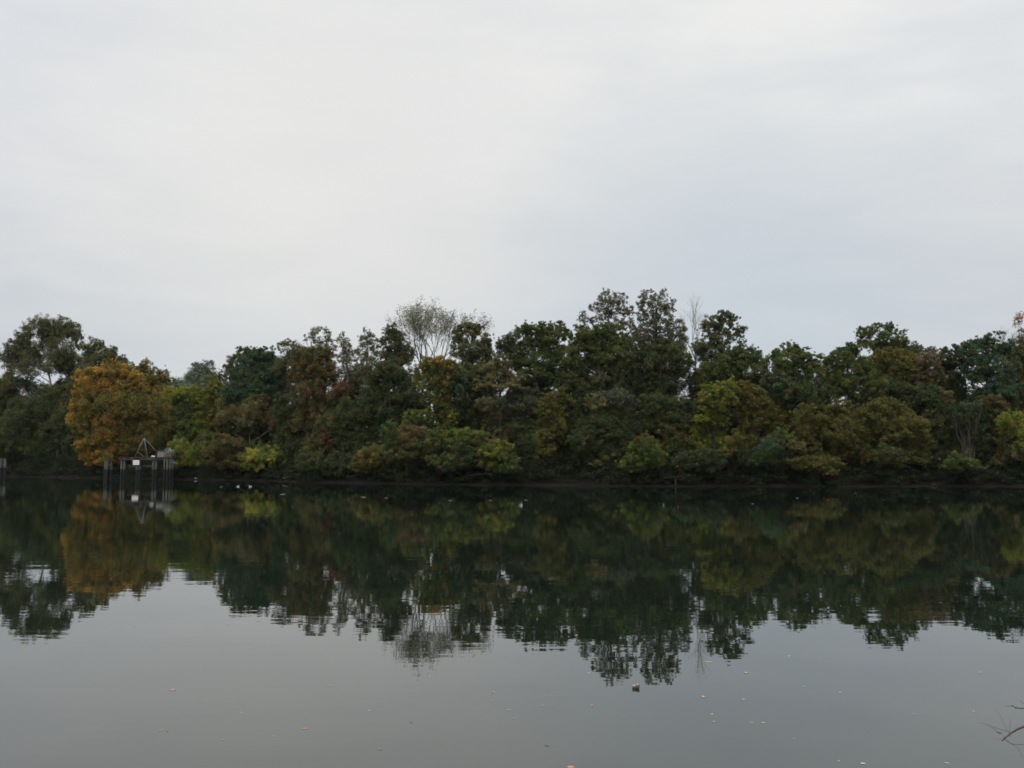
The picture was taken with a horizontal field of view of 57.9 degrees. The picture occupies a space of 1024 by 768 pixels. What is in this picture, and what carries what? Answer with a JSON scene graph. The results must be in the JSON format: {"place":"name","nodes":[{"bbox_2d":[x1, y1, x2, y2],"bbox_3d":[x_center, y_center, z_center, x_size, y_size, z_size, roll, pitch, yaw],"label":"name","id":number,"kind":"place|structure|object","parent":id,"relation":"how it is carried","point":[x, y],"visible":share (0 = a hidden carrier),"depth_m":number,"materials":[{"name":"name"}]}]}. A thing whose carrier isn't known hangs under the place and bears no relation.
{"place":"outdoors","nodes":[
{"label":"outdoors","id":0,"kind":"place"},
{"bbox_2d":[0,477,1023,767],"bbox_3d":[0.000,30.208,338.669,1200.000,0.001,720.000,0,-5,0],"label":"river water","id":1,"kind":"structure","parent":0,"point":[844,627],"depth_m":16.67,"materials":[{"name":"grey liquid"}]},
{"bbox_2d":[0,458,6,476],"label":"mooring dolphin","id":2,"kind":"object","parent":1,"relation":"in","point":[4,464],"visible":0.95,"depth_m":149.15,"materials":[{"name":"metal"}]},
{"bbox_2d":[103,461,111,479],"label":"mooring dolphin","id":3,"kind":"object","parent":1,"relation":"in","point":[106,465],"visible":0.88,"depth_m":127.34,"materials":[{"name":"metal"}]},
{"bbox_2d":[102,453,113,460],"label":"weed clump","id":4,"kind":"object","parent":3,"relation":"on","point":[107,457],"visible":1,"depth_m":127.53,"materials":[{"name":"green plant"}]},
{"bbox_2d":[119,457,181,479],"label":"jetty","id":5,"kind":"object","parent":1,"relation":"in","point":[138,468],"visible":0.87,"depth_m":127.29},
{"bbox_2d":[133,460,138,464],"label":"sign","id":6,"kind":"object","parent":5,"relation":"attached to","point":[135,462],"visible":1,"depth_m":127.07,"materials":[{"name":"white paint"}]},
{"bbox_2d":[135,438,154,456],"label":"derrick frame","id":7,"kind":"object","parent":5,"relation":"on","point":[144,439],"visible":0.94,"depth_m":128.51,"materials":[{"name":"grey metal"}]},
{"bbox_2d":[155,450,167,456],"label":"equipment box","id":8,"kind":"object","parent":5,"relation":"on","point":[159,453],"visible":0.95,"depth_m":127.95,"materials":[{"name":"metal"}]},
{"bbox_2d":[164,448,174,456],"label":"winch","id":9,"kind":"object","parent":5,"relation":"on","point":[169,453],"visible":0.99,"depth_m":127.53,"materials":[{"name":"metal"}]},
{"bbox_2d":[0,0,1023,415],"label":"sky","id":10,"kind":"structure","parent":0,"point":[183,182],"materials":[{"name":"white"}]},
{"bbox_2d":[2,457,1023,486],"bbox_3d":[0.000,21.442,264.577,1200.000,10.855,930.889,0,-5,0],"label":"ground","id":11,"kind":"structure","parent":0,"point":[539,481],"depth_m":104.18,"materials":[{"name":"brown soil"}]},
{"bbox_2d":[0,371,24,423],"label":"tree","id":12,"kind":"object","parent":11,"relation":"on","point":[4,401],"visible":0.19,"depth_m":166.41,"materials":[{"name":"green plant"}]},
{"bbox_2d":[0,393,56,465],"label":"tree","id":13,"kind":"object","parent":11,"relation":"on","point":[17,436],"visible":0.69,"depth_m":156.59,"materials":[{"name":"green plant"}]},
{"bbox_2d":[0,313,85,420],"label":"sycamore tree","id":14,"kind":"object","parent":11,"relation":"on","point":[22,356],"visible":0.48,"depth_m":165.21,"materials":[{"name":"green plant"}]},
{"bbox_2d":[30,376,79,464],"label":"tree","id":15,"kind":"object","parent":11,"relation":"on","point":[57,398],"visible":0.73,"depth_m":154.23,"materials":[{"name":"green plant"}]},
{"bbox_2d":[70,336,135,406],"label":"sycamore tree","id":16,"kind":"object","parent":11,"relation":"on","point":[92,356],"visible":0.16,"depth_m":162.97,"materials":[{"name":"green plant"}]},
{"bbox_2d":[64,358,152,469],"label":"tree","id":17,"kind":"object","parent":11,"relation":"on","point":[112,396],"visible":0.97,"depth_m":141.82,"materials":[{"name":"orange plant"}]},
{"bbox_2d":[125,390,185,464],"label":"tree","id":18,"kind":"object","parent":11,"relation":"on","point":[157,435],"visible":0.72,"depth_m":141.73,"materials":[{"name":"green plant"}]},
{"bbox_2d":[134,357,176,408],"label":"tree","id":19,"kind":"object","parent":11,"relation":"on","point":[158,380],"visible":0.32,"depth_m":147.92,"materials":[{"name":"green plant"}]},
{"bbox_2d":[168,376,190,389],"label":"tree","id":20,"kind":"object","parent":11,"relation":"on","point":[179,382],"visible":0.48,"depth_m":208.72,"materials":[{"name":"green plant"}]},
{"bbox_2d":[165,430,218,470],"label":"tree","id":21,"kind":"object","parent":11,"relation":"on","point":[186,452],"visible":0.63,"depth_m":133.55,"materials":[{"name":"green plant"}]},
{"bbox_2d":[161,376,227,444],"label":"tree","id":22,"kind":"object","parent":11,"relation":"on","point":[189,404],"visible":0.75,"depth_m":139.39,"materials":[{"name":"green plant"}]},
{"bbox_2d":[177,359,222,388],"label":"tree","id":23,"kind":"object","parent":11,"relation":"on","point":[198,371],"visible":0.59,"depth_m":215.25,"materials":[{"name":"green plant"}]},
{"bbox_2d":[199,432,247,473],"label":"shrub","id":24,"kind":"object","parent":11,"relation":"on","point":[221,449],"visible":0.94,"depth_m":128.63,"materials":[{"name":"green plant"}]},
{"bbox_2d":[213,393,281,453],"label":"tree","id":25,"kind":"object","parent":11,"relation":"on","point":[242,422],"visible":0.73,"depth_m":132.29,"materials":[{"name":"green plant"}]},
{"bbox_2d":[214,346,291,445],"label":"tree","id":26,"kind":"object","parent":11,"relation":"on","point":[244,383],"visible":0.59,"depth_m":135.97,"materials":[{"name":"green plant"}]},
{"bbox_2d":[237,441,287,474],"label":"shrub","id":27,"kind":"object","parent":11,"relation":"on","point":[262,454],"visible":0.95,"depth_m":124.37,"materials":[{"name":"green plant"}]},
{"bbox_2d":[268,392,311,466],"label":"tree","id":28,"kind":"object","parent":11,"relation":"on","point":[284,435],"visible":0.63,"depth_m":128.77,"materials":[{"name":"green plant"}]},
{"bbox_2d":[269,326,337,437],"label":"sycamore tree","id":29,"kind":"object","parent":11,"relation":"on","point":[279,366],"visible":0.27,"depth_m":134.11,"materials":[{"name":"green plant"}]},
{"bbox_2d":[284,342,359,460],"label":"tree","id":30,"kind":"object","parent":11,"relation":"on","point":[314,373],"visible":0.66,"depth_m":125.52,"materials":[{"name":"green plant"}]},
{"bbox_2d":[303,409,340,461],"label":"tree","id":31,"kind":"object","parent":11,"relation":"on","point":[321,426],"visible":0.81,"depth_m":119.52,"materials":[{"name":"green plant"}]},
{"bbox_2d":[294,448,357,474],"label":"shrub","id":32,"kind":"object","parent":11,"relation":"on","point":[341,465],"visible":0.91,"depth_m":115.79,"materials":[{"name":"green plant"}]},
{"bbox_2d":[333,331,364,401],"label":"sycamore tree","id":33,"kind":"object","parent":11,"relation":"on","point":[347,359],"visible":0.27,"depth_m":128.52,"materials":[{"name":"green plant"}]},
{"bbox_2d":[323,394,406,459],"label":"tree","id":34,"kind":"object","parent":11,"relation":"on","point":[349,429],"visible":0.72,"depth_m":118.80,"materials":[{"name":"green plant"}]},
{"bbox_2d":[348,326,381,403],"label":"sycamore tree","id":35,"kind":"object","parent":11,"relation":"on","point":[357,369],"visible":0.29,"depth_m":126.27,"materials":[{"name":"green plant"}]},
{"bbox_2d":[348,440,394,478],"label":"shrub","id":36,"kind":"object","parent":11,"relation":"on","point":[367,461],"visible":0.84,"depth_m":112.33,"materials":[{"name":"green plant"}]},
{"bbox_2d":[359,357,435,451],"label":"tree","id":37,"kind":"object","parent":11,"relation":"on","point":[398,378],"visible":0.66,"depth_m":118.83,"materials":[{"name":"green plant"}]},
{"bbox_2d":[375,323,421,411],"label":"sycamore tree","id":38,"kind":"object","parent":11,"relation":"on","point":[402,356],"visible":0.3,"depth_m":123.20,"materials":[{"name":"green plant"}]},
{"bbox_2d":[374,419,422,471],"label":"shrub","id":39,"kind":"object","parent":11,"relation":"on","point":[392,444],"visible":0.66,"depth_m":110.91,"materials":[{"name":"green plant"}]},
{"bbox_2d":[392,420,433,472],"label":"shrub","id":40,"kind":"object","parent":11,"relation":"on","point":[417,452],"visible":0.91,"depth_m":108.83,"materials":[{"name":"green plant"}]},
{"bbox_2d":[399,404,436,468],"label":"shrub","id":41,"kind":"object","parent":11,"relation":"on","point":[417,418],"visible":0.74,"depth_m":112.21,"materials":[{"name":"green plant"}]},
{"bbox_2d":[412,355,468,459],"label":"tree","id":42,"kind":"object","parent":11,"relation":"on","point":[446,379],"visible":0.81,"depth_m":112.62,"materials":[{"name":"green plant"}]},
{"bbox_2d":[385,296,495,392],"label":"bare tree","id":43,"kind":"object","parent":11,"relation":"on","point":[427,320],"visible":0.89,"depth_m":122.88,"materials":[{"name":"grey plant"}]},
{"bbox_2d":[419,426,466,478],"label":"shrub","id":44,"kind":"object","parent":11,"relation":"on","point":[439,460],"visible":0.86,"depth_m":107.31,"materials":[{"name":"green plant"}]},
{"bbox_2d":[436,359,493,451],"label":"tree","id":45,"kind":"object","parent":11,"relation":"on","point":[469,412],"visible":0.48,"depth_m":113.88,"materials":[{"name":"green plant"}]},
{"bbox_2d":[447,426,490,474],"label":"shrub","id":46,"kind":"object","parent":11,"relation":"on","point":[474,441],"visible":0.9,"depth_m":105.46,"materials":[{"name":"green plant"}]},
{"bbox_2d":[448,321,505,413],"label":"sycamore tree","id":47,"kind":"object","parent":11,"relation":"on","point":[476,354],"visible":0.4,"depth_m":118.52,"materials":[{"name":"green plant"}]},
{"bbox_2d":[469,352,524,451],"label":"tree","id":48,"kind":"object","parent":11,"relation":"on","point":[503,375],"visible":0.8,"depth_m":112.19,"materials":[{"name":"green plant"}]},
{"bbox_2d":[475,436,522,479],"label":"shrub","id":49,"kind":"object","parent":11,"relation":"on","point":[502,459],"visible":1,"depth_m":104.33,"materials":[{"name":"green plant"}]},
{"bbox_2d":[1,368,1023,485],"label":"undergrowth","id":50,"kind":"object","parent":11,"relation":"on","point":[901,476],"visible":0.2,"depth_m":105.75,"materials":[{"name":"green plant"}]},
{"bbox_2d":[503,386,541,460],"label":"tree","id":51,"kind":"object","parent":11,"relation":"on","point":[523,402],"visible":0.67,"depth_m":112.67,"materials":[{"name":"green plant"}]},
{"bbox_2d":[490,319,573,456],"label":"tree","id":52,"kind":"object","parent":11,"relation":"on","point":[542,373],"visible":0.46,"depth_m":114.67,"materials":[{"name":"green plant"}]},
{"bbox_2d":[532,386,572,469],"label":"tree","id":53,"kind":"object","parent":11,"relation":"on","point":[550,432],"visible":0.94,"depth_m":107.43,"materials":[{"name":"green plant"}]},
{"bbox_2d":[514,385,600,468],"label":"tree","id":54,"kind":"object","parent":11,"relation":"on","point":[579,410],"visible":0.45,"depth_m":109.86,"materials":[{"name":"green plant"}]},
{"bbox_2d":[553,357,635,465],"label":"tree","id":55,"kind":"object","parent":11,"relation":"on","point":[571,380],"visible":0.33,"depth_m":110.61,"materials":[{"name":"green plant"}]},
{"bbox_2d":[560,321,637,464],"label":"tree","id":56,"kind":"object","parent":11,"relation":"on","point":[598,359],"visible":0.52,"depth_m":111.02,"materials":[{"name":"green plant"}]},
{"bbox_2d":[565,410,637,469],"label":"tree","id":57,"kind":"object","parent":11,"relation":"on","point":[600,437],"visible":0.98,"depth_m":105.25,"materials":[{"name":"green plant"}]},
{"bbox_2d":[573,287,642,414],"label":"sycamore tree","id":58,"kind":"object","parent":11,"relation":"on","point":[610,302],"visible":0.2,"depth_m":114.80,"materials":[{"name":"green plant"}]},
{"bbox_2d":[583,386,646,453],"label":"tree","id":59,"kind":"object","parent":11,"relation":"on","point":[631,425],"visible":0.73,"depth_m":106.67,"materials":[{"name":"green plant"}]},
{"bbox_2d":[614,430,668,478],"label":"shrub","id":60,"kind":"object","parent":11,"relation":"on","point":[646,455],"visible":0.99,"depth_m":100.08,"materials":[{"name":"green plant"}]},
{"bbox_2d":[622,337,696,461],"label":"tree","id":61,"kind":"object","parent":11,"relation":"on","point":[646,380],"visible":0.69,"depth_m":109.42,"materials":[{"name":"green plant"}]},
{"bbox_2d":[632,288,692,441],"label":"sycamore tree","id":62,"kind":"object","parent":11,"relation":"on","point":[656,319],"visible":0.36,"depth_m":113.63,"materials":[{"name":"green plant"}]},
{"bbox_2d":[635,388,710,464],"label":"tree","id":63,"kind":"object","parent":11,"relation":"on","point":[670,411],"visible":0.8,"depth_m":105.29,"materials":[{"name":"green plant"}]},
{"bbox_2d":[671,294,703,408],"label":"bare tree","id":64,"kind":"object","parent":11,"relation":"on","point":[694,327],"visible":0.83,"depth_m":115.74,"materials":[{"name":"grey plant"}]},
{"bbox_2d":[670,448,727,474],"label":"shrub","id":65,"kind":"object","parent":11,"relation":"on","point":[698,462],"visible":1,"depth_m":100.43,"materials":[{"name":"green plant"}]},
{"bbox_2d":[684,374,738,472],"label":"tree","id":66,"kind":"object","parent":11,"relation":"on","point":[722,392],"visible":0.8,"depth_m":103.68,"materials":[{"name":"green plant"}]},
{"bbox_2d":[684,310,751,434],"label":"sycamore tree","id":67,"kind":"object","parent":11,"relation":"on","point":[716,344],"visible":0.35,"depth_m":113.34,"materials":[{"name":"green plant"}]},
{"bbox_2d":[683,343,773,436],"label":"tree","id":68,"kind":"object","parent":11,"relation":"on","point":[737,363],"visible":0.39,"depth_m":110.22,"materials":[{"name":"green plant"}]},
{"bbox_2d":[721,428,744,478],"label":"shrub","id":69,"kind":"object","parent":11,"relation":"on","point":[731,454],"visible":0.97,"depth_m":101.62,"materials":[{"name":"green plant"}]},
{"bbox_2d":[723,379,793,469],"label":"tree","id":70,"kind":"object","parent":11,"relation":"on","point":[770,416],"visible":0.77,"depth_m":105.65,"materials":[{"name":"green plant"}]},
{"bbox_2d":[735,427,806,478],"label":"shrub","id":71,"kind":"object","parent":11,"relation":"on","point":[778,444],"visible":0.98,"depth_m":100.71,"materials":[{"name":"green plant"}]},
{"bbox_2d":[763,340,830,462],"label":"tree","id":72,"kind":"object","parent":11,"relation":"on","point":[798,356],"visible":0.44,"depth_m":108.21,"materials":[{"name":"green plant"}]},
{"bbox_2d":[759,368,834,454],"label":"tree","id":73,"kind":"object","parent":11,"relation":"on","point":[785,392],"visible":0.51,"depth_m":105.90,"materials":[{"name":"green plant"}]},
{"bbox_2d":[784,401,833,470],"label":"tree","id":74,"kind":"object","parent":11,"relation":"on","point":[802,427],"visible":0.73,"depth_m":101.56,"materials":[{"name":"green plant"}]},
{"bbox_2d":[785,454,846,478],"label":"shrub","id":75,"kind":"object","parent":11,"relation":"on","point":[804,463],"visible":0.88,"depth_m":99.89,"materials":[{"name":"green plant"}]},
{"bbox_2d":[813,463,839,482],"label":"shrub","id":76,"kind":"object","parent":11,"relation":"on","point":[822,469],"visible":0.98,"depth_m":98.61,"materials":[{"name":"green plant"}]},
{"bbox_2d":[818,397,885,473],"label":"tree","id":77,"kind":"object","parent":11,"relation":"on","point":[847,441],"visible":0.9,"depth_m":101.90,"materials":[{"name":"green plant"}]},
{"bbox_2d":[815,341,893,456],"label":"tree","id":78,"kind":"object","parent":11,"relation":"on","point":[843,384],"visible":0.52,"depth_m":108.75,"materials":[{"name":"green plant"}]},
{"bbox_2d":[854,321,914,391],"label":"tree","id":79,"kind":"object","parent":11,"relation":"on","point":[877,342],"visible":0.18,"depth_m":114.34,"materials":[{"name":"green plant"}]},
{"bbox_2d":[859,377,926,438],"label":"tree","id":80,"kind":"object","parent":11,"relation":"on","point":[896,389],"visible":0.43,"depth_m":107.35,"materials":[{"name":"green plant"}]},
{"bbox_2d":[867,346,921,447],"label":"tree","id":81,"kind":"object","parent":11,"relation":"on","point":[897,367],"visible":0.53,"depth_m":109.05,"materials":[{"name":"green plant"}]},
{"bbox_2d":[854,396,935,468],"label":"tree","id":82,"kind":"object","parent":11,"relation":"on","point":[900,444],"visible":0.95,"depth_m":101.97,"materials":[{"name":"green plant"}]},
{"bbox_2d":[906,340,935,384],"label":"tree","id":83,"kind":"object","parent":11,"relation":"on","point":[920,348],"visible":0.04,"depth_m":113.50,"materials":[{"name":"green plant"}]},
{"bbox_2d":[907,349,947,442],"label":"tree","id":84,"kind":"object","parent":11,"relation":"on","point":[927,376],"visible":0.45,"depth_m":108.22,"materials":[{"name":"green plant"}]},
{"bbox_2d":[916,383,961,467],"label":"tree","id":85,"kind":"object","parent":11,"relation":"on","point":[938,400],"visible":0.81,"depth_m":105.52,"materials":[{"name":"green plant"}]},
{"bbox_2d":[934,343,977,438],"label":"tree","id":86,"kind":"object","parent":11,"relation":"on","point":[951,363],"visible":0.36,"depth_m":109.94,"materials":[{"name":"green plant"}]},
{"bbox_2d":[937,448,988,478],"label":"shrub","id":87,"kind":"object","parent":11,"relation":"on","point":[956,463],"visible":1,"depth_m":99.48,"materials":[{"name":"green plant"}]},
{"bbox_2d":[948,400,986,458],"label":"shrub","id":88,"kind":"object","parent":11,"relation":"on","point":[967,413],"visible":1,"depth_m":104.45,"materials":[{"name":"green plant"}]},
{"bbox_2d":[944,416,1002,468],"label":"tree","id":89,"kind":"object","parent":11,"relation":"on","point":[981,447],"visible":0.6,"depth_m":104.81,"materials":[{"name":"green plant"}]},
{"bbox_2d":[955,330,1023,430],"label":"tree","id":90,"kind":"object","parent":11,"relation":"on","point":[982,371],"visible":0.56,"depth_m":107.26,"materials":[{"name":"green plant"}]},
{"bbox_2d":[975,393,1011,456],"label":"tree","id":91,"kind":"object","parent":11,"relation":"on","point":[996,406],"visible":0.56,"depth_m":105.23,"materials":[{"name":"green plant"}]},
{"bbox_2d":[985,408,1023,470],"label":"tree","id":92,"kind":"object","parent":11,"relation":"on","point":[1011,438],"visible":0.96,"depth_m":101.50,"materials":[{"name":"green plant"}]},
{"bbox_2d":[993,325,1022,356],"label":"bare tree","id":93,"kind":"object","parent":11,"relation":"on","point":[1005,335],"visible":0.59,"depth_m":121.30,"materials":[{"name":"grey plant"}]},
{"bbox_2d":[1002,342,1023,419],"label":"tree","id":94,"kind":"object","parent":11,"relation":"on","point":[1018,356],"visible":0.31,"depth_m":109.64,"materials":[{"name":"green plant"}]},
{"bbox_2d":[1005,311,1023,393],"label":"tree","id":95,"kind":"object","parent":11,"relation":"on","point":[1018,337],"visible":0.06,"depth_m":117.66,"materials":[{"name":"orange plant"}]},
{"bbox_2d":[632,684,639,688],"bbox_3d":[1.623,3.966,12.125,0.104,0.070,0.069,-7,-3,-13],"label":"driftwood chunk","id":96,"kind":"object","parent":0,"point":[636,686],"visible":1,"depth_m":12.10,"materials":[{"name":"brown wood"}]},
{"bbox_2d":[979,702,1023,757],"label":"bare shrub","id":97,"kind":"object","parent":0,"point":[1015,730],"visible":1,"depth_m":3.12,"materials":[{"name":"brown plant"}]}
]}

